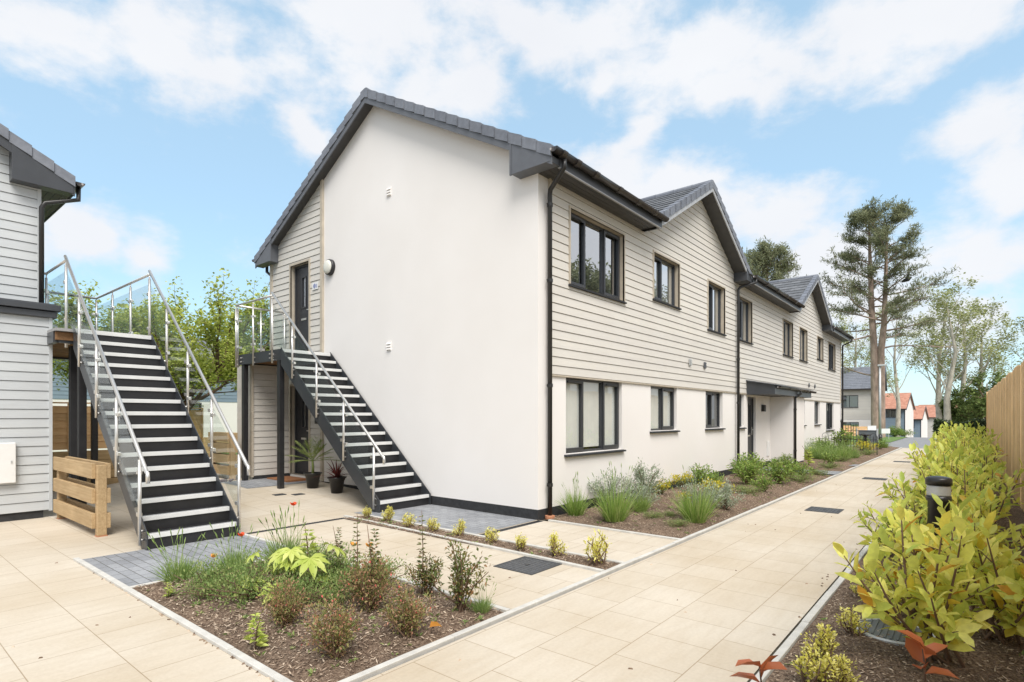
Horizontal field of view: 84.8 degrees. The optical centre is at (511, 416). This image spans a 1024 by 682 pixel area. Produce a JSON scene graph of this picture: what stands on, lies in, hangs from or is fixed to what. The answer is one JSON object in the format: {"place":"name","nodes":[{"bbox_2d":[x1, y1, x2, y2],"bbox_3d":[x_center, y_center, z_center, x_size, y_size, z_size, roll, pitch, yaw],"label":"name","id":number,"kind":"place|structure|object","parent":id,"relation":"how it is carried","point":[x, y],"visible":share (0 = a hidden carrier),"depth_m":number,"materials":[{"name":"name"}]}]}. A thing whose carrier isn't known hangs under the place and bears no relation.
{"place":"outdoors","nodes":[
{"label":"outdoors","id":0,"kind":"place"},
{"bbox_2d":[0,473,675,681],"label":"paving","id":1,"kind":"structure","parent":0,"point":[53,613],"depth_m":5.22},
{"bbox_2d":[0,123,84,521],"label":"pale house","id":2,"kind":"structure","parent":1,"relation":"on","point":[38,189],"depth_m":8.34,"materials":[{"name":"wood"}]},
{"bbox_2d":[53,456,110,536],"bbox_3d":[-5.956,1.062,7.727,2.040,0.925,0.185,0,0,40],"label":"timber barrier","id":3,"kind":"object","parent":1,"relation":"on","point":[97,517],"visible":1,"depth_m":7.38,"materials":[{"name":"wood"}]},
{"bbox_2d":[44,255,249,549],"bbox_3d":[-6.325,-0.436,8.472,6.530,3.952,1.676,0,0,40],"label":"external stair","id":4,"kind":"object","parent":1,"relation":"on","point":[166,475],"visible":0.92,"depth_m":7.68,"materials":[{"name":"black metal"}]},
{"bbox_2d":[82,536,276,585],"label":"block paving","id":5,"kind":"structure","parent":1,"relation":"on","point":[132,568],"depth_m":5.97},
{"bbox_2d":[208,432,237,479],"bbox_3d":[-6.360,0.858,12.320,1.060,1.005,0.185,0,0,40],"label":"timber barrier","id":6,"kind":"object","parent":1,"relation":"on","point":[230,459],"visible":0.69,"depth_m":12.05,"materials":[{"name":"wood"}]},
{"bbox_2d":[221,478,305,487],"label":"block paving","id":7,"kind":"structure","parent":1,"relation":"on","point":[256,483],"depth_m":11.41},
{"bbox_2d":[303,472,321,488],"bbox_3d":[-3.919,1.259,11.027,0.354,0.300,0.354,0,0,40],"label":"plant pot","id":8,"kind":"object","parent":1,"relation":"on","point":[312,480],"visible":0.98,"depth_m":10.92,"materials":[{"name":"black plastic"}]},
{"bbox_2d":[285,436,340,472],"bbox_3d":[-3.986,0.754,10.985,1.097,0.773,1.151,0,0,17],"label":"potted palm","id":9,"kind":"object","parent":8,"relation":"in","point":[315,453],"visible":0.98,"depth_m":11.01,"materials":[{"name":"green plant"}]},
{"bbox_2d":[133,560,503,681],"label":"flower bed","id":10,"kind":"object","parent":1,"relation":"on","point":[302,675],"visible":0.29,"depth_m":3.86,"materials":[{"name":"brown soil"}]},
{"bbox_2d":[144,528,207,582],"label":"lavender","id":11,"kind":"object","parent":10,"relation":"on","point":[181,566],"visible":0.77,"depth_m":5.04,"materials":[{"name":"green plant"}]},
{"bbox_2d":[177,570,237,599],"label":"creeping plant","id":12,"kind":"object","parent":10,"relation":"on","point":[199,592],"visible":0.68,"depth_m":4.50,"materials":[{"name":"green plant"}]},
{"bbox_2d":[168,552,254,594],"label":"creeping plant","id":13,"kind":"object","parent":10,"relation":"on","point":[213,573],"visible":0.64,"depth_m":4.73,"materials":[{"name":"green plant"}]},
{"bbox_2d":[202,521,259,571],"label":"lavender","id":14,"kind":"object","parent":10,"relation":"on","point":[231,559],"visible":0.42,"depth_m":5.27,"materials":[{"name":"green plant"}]},
{"bbox_2d":[187,552,290,611],"bbox_3d":[-2.170,1.306,4.488,0.592,0.352,0.754,0,0,31],"label":"creeping plant","id":15,"kind":"object","parent":10,"relation":"on","point":[240,593],"visible":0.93,"depth_m":4.43,"materials":[{"name":"green plant"}]},
{"bbox_2d":[244,613,267,649],"bbox_3d":[-1.637,1.377,3.603,0.160,0.256,0.174,0,0,-6],"label":"leaf spike","id":16,"kind":"object","parent":10,"relation":"on","point":[261,638],"visible":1,"depth_m":3.60,"materials":[{"name":"plant"}]},
{"bbox_2d":[254,573,311,628],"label":"fuchsia bush","id":17,"kind":"object","parent":10,"relation":"on","point":[283,617],"visible":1,"depth_m":3.89,"materials":[{"name":"brown plant"}]},
{"bbox_2d":[254,501,318,560],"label":"lavender","id":18,"kind":"object","parent":10,"relation":"on","point":[284,542],"visible":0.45,"depth_m":5.71,"materials":[{"name":"green plant"}]},
{"bbox_2d":[230,542,347,603],"bbox_3d":[-1.904,1.300,4.741,0.763,0.422,0.844,0,0,35],"label":"leaf plant","id":19,"kind":"object","parent":10,"relation":"on","point":[294,555],"visible":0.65,"depth_m":4.64,"materials":[{"name":"green plant"}]},
{"bbox_2d":[251,563,340,613],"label":"creeping plant","id":20,"kind":"object","parent":10,"relation":"on","point":[282,581],"visible":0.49,"depth_m":4.42,"materials":[{"name":"green plant"}]},
{"bbox_2d":[147,555,483,675],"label":"weeds","id":21,"kind":"object","parent":10,"relation":"on","point":[291,636],"visible":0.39,"depth_m":4.07,"materials":[{"name":"green plant"}]},
{"bbox_2d":[290,566,365,609],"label":"creeping plant","id":22,"kind":"object","parent":10,"relation":"on","point":[334,592],"visible":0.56,"depth_m":4.36,"materials":[{"name":"green plant"}]},
{"bbox_2d":[292,537,369,583],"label":"creeping plant","id":23,"kind":"object","parent":10,"relation":"on","point":[337,559],"visible":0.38,"depth_m":5.05,"materials":[{"name":"green plant"}]},
{"bbox_2d":[297,587,367,659],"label":"fuchsia bush","id":24,"kind":"object","parent":10,"relation":"on","point":[335,647],"visible":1,"depth_m":3.40,"materials":[{"name":"brown plant"}]},
{"bbox_2d":[300,556,364,592],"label":"creeping plant","id":25,"kind":"object","parent":10,"relation":"on","point":[333,574],"visible":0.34,"depth_m":4.75,"materials":[{"name":"green plant"}]},
{"bbox_2d":[333,541,400,613],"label":"fuchsia bush","id":26,"kind":"object","parent":10,"relation":"on","point":[371,595],"visible":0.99,"depth_m":4.20,"materials":[{"name":"brown plant"}]},
{"bbox_2d":[377,576,435,638],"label":"fuchsia bush","id":27,"kind":"object","parent":10,"relation":"on","point":[409,617],"visible":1,"depth_m":3.77,"materials":[{"name":"brown plant"}]},
{"bbox_2d":[404,552,443,595],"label":"bronze shrub","id":28,"kind":"object","parent":10,"relation":"on","point":[430,585],"visible":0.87,"depth_m":4.62,"materials":[{"name":"green plant"}]},
{"bbox_2d":[425,539,493,612],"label":"bronze shrub","id":29,"kind":"object","parent":10,"relation":"on","point":[458,591],"visible":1,"depth_m":4.22,"materials":[{"name":"green plant"}]},
{"bbox_2d":[355,504,533,533],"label":"block paving","id":30,"kind":"structure","parent":1,"relation":"on","point":[477,522],"depth_m":8.38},
{"bbox_2d":[235,292,430,512],"bbox_3d":[-3.548,-0.446,10.660,5.041,3.932,1.141,0,0,40],"label":"external stair","id":31,"kind":"object","parent":30,"relation":"on","point":[379,468],"visible":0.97,"depth_m":10.23,"materials":[{"name":"black metal"}]},
{"bbox_2d":[344,515,620,569],"bbox_3d":[-0.690,1.509,7.024,4.440,0.026,0.350,0,0,40],"label":"flower bed","id":32,"kind":"object","parent":1,"relation":"on","point":[576,558],"visible":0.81,"depth_m":6.60,"materials":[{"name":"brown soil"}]},
{"bbox_2d":[583,528,611,565],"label":"golden shrub","id":33,"kind":"object","parent":32,"relation":"on","point":[597,555],"visible":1,"depth_m":5.67,"materials":[{"name":"yellow plant"}]},
{"bbox_2d":[493,556,561,574],"bbox_3d":[0.162,1.524,5.708,0.490,0.032,0.510,0,0,40],"label":"manhole cover","id":34,"kind":"object","parent":1,"relation":"on","point":[528,565],"visible":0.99,"depth_m":5.68,"materials":[{"name":"metal"}]},
{"bbox_2d":[0,0,1023,405],"label":"sky","id":35,"kind":"structure","parent":0,"point":[189,128],"materials":[{"name":"blue"}]},
{"bbox_2d":[319,447,892,681],"bbox_3d":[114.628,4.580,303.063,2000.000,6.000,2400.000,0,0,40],"label":"ground","id":36,"kind":"structure","parent":0,"point":[783,641],"depth_m":4.36,"materials":[{"name":"grey concrete"}]},
{"bbox_2d":[73,557,292,681],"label":"kerb","id":37,"kind":"structure","parent":36,"relation":"on","point":[253,663],"depth_m":3.95,"materials":[{"name":"concrete"}]},
{"bbox_2d":[239,532,509,611],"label":"kerb","id":38,"kind":"structure","parent":36,"relation":"on","point":[498,607],"depth_m":4.94,"materials":[{"name":"concrete"}]},
{"bbox_2d":[343,515,603,571],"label":"kerb","id":39,"kind":"structure","parent":36,"relation":"on","point":[535,556],"depth_m":6.26,"materials":[{"name":"concrete"}]},
{"bbox_2d":[367,515,623,562],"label":"kerb","id":40,"kind":"structure","parent":36,"relation":"on","point":[536,546],"depth_m":6.68,"materials":[{"name":"concrete"}]},
{"bbox_2d":[237,87,853,520],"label":"apartment building","id":41,"kind":"structure","parent":36,"relation":"on","point":[497,321],"depth_m":10.24,"materials":[{"name":"white paint"}]},
{"bbox_2d":[295,263,307,350],"bbox_3d":[-4.607,-2.325,12.439,0.760,2.070,0.160,0,0,40],"label":"door","id":42,"kind":"structure","parent":41,"relation":"in","point":[301,272],"depth_m":12.50,"materials":[{"name":"grey wood"}]},
{"bbox_2d":[295,388,307,473],"bbox_3d":[-4.607,0.330,12.439,0.760,2.000,0.160,0,0,40],"label":"door","id":43,"kind":"structure","parent":41,"relation":"in","point":[301,410],"depth_m":12.54,"materials":[{"name":"black wood"}]},
{"bbox_2d":[564,378,625,456],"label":"window","id":44,"kind":"structure","parent":41,"relation":"in","point":[592,406],"depth_m":9.58,"materials":[{"name":"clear glass"}]},
{"bbox_2d":[568,213,626,303],"bbox_3d":[1.420,-2.652,9.515,0.205,1.235,1.840,0,0,40],"label":"window","id":45,"kind":"structure","parent":41,"relation":"in","point":[595,251],"depth_m":9.60,"materials":[{"name":"clear glass"}]},
{"bbox_2d":[650,386,679,432],"bbox_3d":[3.094,-0.133,11.537,0.205,0.935,1.350,0,0,40],"label":"window","id":46,"kind":"structure","parent":41,"relation":"in","point":[662,398],"depth_m":11.60,"materials":[{"name":"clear glass"}]},
{"bbox_2d":[652,255,681,309],"bbox_3d":[3.145,-2.768,11.599,0.205,0.965,1.330,0,0,40],"label":"window","id":47,"kind":"structure","parent":41,"relation":"in","point":[664,271],"depth_m":11.72,"materials":[{"name":"clear glass"}]},
{"bbox_2d":[705,391,725,429],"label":"window","id":48,"kind":"structure","parent":41,"relation":"in","point":[712,398],"depth_m":14.20,"materials":[{"name":"clear glass"}]},
{"bbox_2d":[707,284,726,335],"bbox_3d":[4.978,-2.632,13.813,0.205,1.195,1.240,0,0,40],"label":"window","id":49,"kind":"structure","parent":41,"relation":"in","point":[714,292],"depth_m":14.01,"materials":[{"name":"clear glass"}]},
{"bbox_2d":[740,299,753,344],"bbox_3d":[6.407,-2.632,15.539,0.205,1.195,1.240,0,0,40],"label":"window","id":50,"kind":"structure","parent":41,"relation":"in","point":[743,305],"depth_m":15.76,"materials":[{"name":"black glass"}]},
{"bbox_2d":[748,397,753,459],"bbox_3d":[6.779,0.400,16.048,0.160,1.900,0.740,0,0,40],"label":"door","id":51,"kind":"structure","parent":41,"relation":"in","point":[750,399],"depth_m":16.17,"materials":[{"name":"black glass"}]},
{"bbox_2d":[338,447,901,681],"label":"kerb","id":52,"kind":"structure","parent":36,"relation":"on","point":[401,659],"depth_m":4.50,"materials":[{"name":"concrete"}]},
{"bbox_2d":[544,471,832,537],"bbox_3d":[4.335,1.484,11.276,2.120,0.077,9.650,0,0,40],"label":"flower bed","id":53,"kind":"object","parent":36,"relation":"on","point":[690,528],"visible":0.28,"depth_m":8.55,"materials":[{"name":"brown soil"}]},
{"bbox_2d":[554,472,594,515],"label":"grass clump","id":54,"kind":"object","parent":53,"relation":"on","point":[575,507],"visible":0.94,"depth_m":8.33,"materials":[{"name":"green plant"}]},
{"bbox_2d":[587,467,634,504],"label":"silver shrub","id":55,"kind":"object","parent":53,"relation":"on","point":[608,484],"visible":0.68,"depth_m":9.21,"materials":[{"name":"green plant"}]},
{"bbox_2d":[583,462,651,521],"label":"grass clump","id":56,"kind":"object","parent":53,"relation":"on","point":[616,509],"visible":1,"depth_m":7.81,"materials":[{"name":"green plant"}]},
{"bbox_2d":[622,457,670,495],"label":"silver shrub","id":57,"kind":"object","parent":53,"relation":"on","point":[639,473],"visible":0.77,"depth_m":9.90,"materials":[{"name":"green plant"}]},
{"bbox_2d":[660,464,726,523],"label":"grass clump","id":58,"kind":"object","parent":53,"relation":"on","point":[696,512],"visible":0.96,"depth_m":7.79,"materials":[{"name":"green plant"}]},
{"bbox_2d":[673,476,729,511],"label":"silver shrub","id":59,"kind":"object","parent":53,"relation":"on","point":[703,490],"visible":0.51,"depth_m":8.41,"materials":[{"name":"green plant"}]},
{"bbox_2d":[702,477,745,509],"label":"silver shrub","id":60,"kind":"object","parent":53,"relation":"on","point":[727,488],"visible":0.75,"depth_m":8.80,"materials":[{"name":"green plant"}]},
{"bbox_2d":[727,459,770,484],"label":"green shrub","id":61,"kind":"object","parent":53,"relation":"on","point":[743,474],"visible":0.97,"depth_m":11.95,"materials":[{"name":"green plant"}]},
{"bbox_2d":[761,459,799,483],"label":"green shrub","id":62,"kind":"object","parent":53,"relation":"on","point":[775,473],"visible":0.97,"depth_m":12.17,"materials":[{"name":"green plant"}]},
{"bbox_2d":[742,235,806,280],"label":"pine tree","id":63,"kind":"object","parent":36,"relation":"on","point":[763,261],"visible":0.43,"depth_m":47.03,"materials":[{"name":"green plant"}]},
{"bbox_2d":[764,446,898,471],"bbox_3d":[12.978,1.478,21.718,2.120,0.087,15.300,0,0,40],"label":"flower bed","id":64,"kind":"object","parent":36,"relation":"on","point":[863,459],"visible":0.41,"depth_m":18.10,"materials":[{"name":"brown soil"}]},
{"bbox_2d":[750,486,917,681],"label":"kerb","id":65,"kind":"structure","parent":36,"relation":"on","point":[784,649],"depth_m":4.11,"materials":[{"name":"concrete"}]},
{"bbox_2d":[841,366,886,433],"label":"house","id":66,"kind":"structure","parent":36,"relation":"on","point":[856,399],"depth_m":63.78,"materials":[{"name":"paint"}]},
{"bbox_2d":[831,310,901,390],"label":"poplar tree","id":67,"kind":"object","parent":36,"relation":"on","point":[855,358],"visible":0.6,"depth_m":69.65,"materials":[{"name":"green plant"}]},
{"bbox_2d":[853,298,930,436],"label":"poplar tree","id":68,"kind":"object","parent":36,"relation":"on","point":[896,393],"visible":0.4,"depth_m":73.19,"materials":[{"name":"green plant"}]},
{"bbox_2d":[901,289,994,421],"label":"poplar tree","id":69,"kind":"object","parent":36,"relation":"on","point":[938,397],"visible":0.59,"depth_m":54.95,"materials":[{"name":"green plant"}]},
{"bbox_2d":[905,272,1008,421],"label":"poplar tree","id":70,"kind":"object","parent":36,"relation":"on","point":[947,394],"visible":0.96,"depth_m":51.55,"materials":[{"name":"green plant"}]},
{"bbox_2d":[933,418,985,437],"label":"dark hedge","id":71,"kind":"object","parent":36,"relation":"on","point":[982,421],"visible":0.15,"depth_m":45.52,"materials":[{"name":"green plant"}]},
{"bbox_2d":[920,296,1008,399],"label":"poplar tree","id":72,"kind":"object","parent":36,"relation":"on","point":[963,378],"visible":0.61,"depth_m":55.05,"materials":[{"name":"green plant"}]},
{"bbox_2d":[942,367,1005,421],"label":"bushy tree","id":73,"kind":"object","parent":36,"relation":"on","point":[979,407],"visible":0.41,"depth_m":50.30,"materials":[{"name":"green plant"}]},
{"bbox_2d":[931,297,1019,418],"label":"poplar tree","id":74,"kind":"object","parent":36,"relation":"on","point":[1004,348],"visible":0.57,"depth_m":55.45,"materials":[{"name":"green plant"}]},
{"bbox_2d":[990,316,1023,379],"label":"poplar tree","id":75,"kind":"object","parent":36,"relation":"on","point":[1022,326],"visible":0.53,"depth_m":61.24,"materials":[{"name":"green plant"}]},
{"bbox_2d":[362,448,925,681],"bbox_3d":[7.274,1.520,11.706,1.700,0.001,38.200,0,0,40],"label":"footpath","id":76,"kind":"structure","parent":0,"point":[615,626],"depth_m":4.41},
{"bbox_2d":[846,436,905,441],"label":"verge grass","id":77,"kind":"structure","parent":0,"point":[891,439],"depth_m":37.91,"materials":[{"name":"green plant"}]},
{"bbox_2d":[819,194,961,437],"bbox_3d":[26.293,-7.061,39.817,9.055,17.166,8.094,0,0,40],"label":"pine tree","id":78,"kind":"object","parent":77,"relation":"on","point":[880,232],"visible":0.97,"depth_m":39.52,"materials":[{"name":"green plant"}]},
{"bbox_2d":[844,437,943,447],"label":"road","id":79,"kind":"structure","parent":0,"point":[907,441],"depth_m":32.66,"materials":[{"name":"grey asphalt"}]},
{"bbox_2d":[765,461,1023,681],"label":"flower bed","id":80,"kind":"object","parent":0,"point":[1016,518],"visible":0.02,"depth_m":3.49,"materials":[{"name":"brown soil"}]},
{"bbox_2d":[731,655,786,681],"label":"red leaf plant","id":81,"kind":"object","parent":80,"relation":"on","point":[767,664],"visible":1,"depth_m":2.75,"materials":[{"name":"red plant"}]},
{"bbox_2d":[791,643,839,681],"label":"golden shrub","id":82,"kind":"object","parent":80,"relation":"on","point":[822,669],"visible":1,"depth_m":3.08,"materials":[{"name":"yellow plant"}]},
{"bbox_2d":[800,622,839,661],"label":"golden shrub","id":83,"kind":"object","parent":80,"relation":"on","point":[825,644],"visible":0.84,"depth_m":3.41,"materials":[{"name":"yellow plant"}]},
{"bbox_2d":[830,651,863,681],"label":"golden shrub","id":84,"kind":"object","parent":80,"relation":"on","point":[843,671],"visible":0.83,"depth_m":3.09,"materials":[{"name":"yellow plant"}]},
{"bbox_2d":[834,605,871,636],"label":"golden shrub","id":85,"kind":"object","parent":80,"relation":"on","point":[853,623],"visible":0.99,"depth_m":3.79,"materials":[{"name":"yellow plant"}]},
{"bbox_2d":[766,568,1023,681],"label":"bark chips","id":86,"kind":"object","parent":80,"relation":"on","point":[968,653],"visible":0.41,"depth_m":3.45,"materials":[{"name":"brown wood"}]},
{"bbox_2d":[856,618,934,646],"bbox_3d":[2.605,1.487,3.822,0.480,0.066,0.480,0,0,40],"label":"round cover","id":87,"kind":"object","parent":80,"relation":"on","point":[893,637],"visible":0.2,"depth_m":3.77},
{"bbox_2d":[851,471,951,564],"bbox_3d":[4.078,1.036,5.820,0.978,0.917,0.901,0,0,43],"label":"laurel bush","id":88,"kind":"object","parent":80,"relation":"on","point":[884,520],"visible":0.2,"depth_m":5.76,"materials":[{"name":"green plant"}]},
{"bbox_2d":[832,491,1012,667],"bbox_3d":[2.517,0.969,3.392,0.997,1.045,0.791,0,0,-25],"label":"laurel bush","id":89,"kind":"object","parent":80,"relation":"on","point":[951,625],"visible":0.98,"depth_m":3.32,"materials":[{"name":"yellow plant"}]},
{"bbox_2d":[850,499,994,614],"bbox_3d":[3.056,1.065,4.206,0.871,0.864,0.818,0,0,38],"label":"laurel bush","id":90,"kind":"object","parent":80,"relation":"on","point":[889,580],"visible":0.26,"depth_m":4.18,"materials":[{"name":"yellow plant"}]},
{"bbox_2d":[896,630,958,681],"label":"red leaf plant","id":91,"kind":"object","parent":80,"relation":"on","point":[917,649],"visible":1,"depth_m":3.00,"materials":[{"name":"plant"}]},
{"bbox_2d":[877,444,979,522],"bbox_3d":[5.532,0.937,7.440,1.105,1.125,1.199,0,0,-43],"label":"laurel bush","id":92,"kind":"object","parent":80,"relation":"on","point":[956,452],"visible":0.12,"depth_m":7.31,"materials":[{"name":"green plant"}]},
{"bbox_2d":[925,476,952,553],"bbox_3d":[4.004,1.035,5.261,0.208,0.950,0.208,0,0,40],"label":"bollard light","id":93,"kind":"object","parent":80,"relation":"on","point":[940,487],"visible":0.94,"depth_m":5.20,"materials":[{"name":"black plastic"}]},
{"bbox_2d":[875,454,1016,538],"bbox_3d":[4.806,0.962,6.186,1.021,1.061,1.088,0,0,-33],"label":"laurel bush","id":94,"kind":"object","parent":80,"relation":"on","point":[965,488],"visible":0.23,"depth_m":6.09,"materials":[{"name":"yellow plant"}]},
{"bbox_2d":[904,440,1005,486],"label":"laurel bush","id":95,"kind":"object","parent":80,"relation":"on","point":[938,456],"visible":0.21,"depth_m":8.37,"materials":[{"name":"green plant"}]},
{"bbox_2d":[912,431,1014,496],"bbox_3d":[7.062,0.864,8.989,1.350,1.266,1.244,0,0,-8],"label":"laurel bush","id":96,"kind":"object","parent":80,"relation":"on","point":[957,444],"visible":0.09,"depth_m":8.73,"materials":[{"name":"green plant"}]},
{"bbox_2d":[915,443,1023,514],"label":"laurel bush","id":97,"kind":"object","parent":80,"relation":"on","point":[997,475],"visible":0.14,"depth_m":7.44,"materials":[{"name":"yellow plant"}]},
{"bbox_2d":[919,487,1023,560],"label":"laurel bush","id":98,"kind":"object","parent":80,"relation":"on","point":[978,506],"visible":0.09,"depth_m":5.32,"materials":[{"name":"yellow plant"}]},
{"bbox_2d":[927,456,1023,517],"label":"laurel bush","id":99,"kind":"object","parent":80,"relation":"on","point":[982,477],"visible":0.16,"depth_m":6.52,"materials":[{"name":"green plant"}]},
{"bbox_2d":[931,493,1023,585],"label":"laurel bush","id":100,"kind":"object","parent":80,"relation":"on","point":[991,530],"visible":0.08,"depth_m":4.62,"materials":[{"name":"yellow plant"}]},
{"bbox_2d":[935,506,1023,648],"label":"laurel bush","id":101,"kind":"object","parent":80,"relation":"on","point":[1010,614],"visible":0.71,"depth_m":3.66,"materials":[{"name":"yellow plant"}]},
{"bbox_2d":[986,360,1023,511],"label":"board fence","id":102,"kind":"object","parent":80,"relation":"on","point":[1005,406],"visible":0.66,"depth_m":11.09,"materials":[{"name":"brown wood"}]},
{"bbox_2d":[885,393,915,436],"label":"house","id":103,"kind":"structure","parent":0,"point":[907,404],"depth_m":81.62,"materials":[{"name":"paint"}]},
{"bbox_2d":[913,406,928,437],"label":"house","id":104,"kind":"structure","parent":0,"point":[920,416],"depth_m":92.92,"materials":[{"name":"paint"}]},
{"label":"lawn","id":105,"kind":"structure","parent":0,"visible":0},
{"bbox_2d":[53,450,118,484],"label":"sleeper wall","id":106,"kind":"structure","parent":105,"relation":"on","point":[103,455],"depth_m":11.94,"materials":[{"name":"brown wood"}]},
{"bbox_2d":[53,402,106,450],"bbox_3d":[-9.148,0.215,11.563,0.060,1.010,1.760,0,0,40],"label":"lap fence panel","id":107,"kind":"object","parent":106,"relation":"on","point":[60,427],"visible":0.26,"depth_m":11.51,"materials":[{"name":"brown wood"}]},
{"bbox_2d":[53,324,258,451],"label":"terrace house","id":108,"kind":"structure","parent":105,"relation":"on","point":[227,402],"depth_m":26.68,"materials":[{"name":"white paint"}]},
{"bbox_2d":[44,268,269,410],"bbox_3d":[-9.743,-1.690,17.387,6.888,6.438,7.079,0,0,18],"label":"spring tree","id":109,"kind":"object","parent":105,"relation":"on","point":[217,368],"visible":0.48,"depth_m":15.54,"materials":[{"name":"green plant"}]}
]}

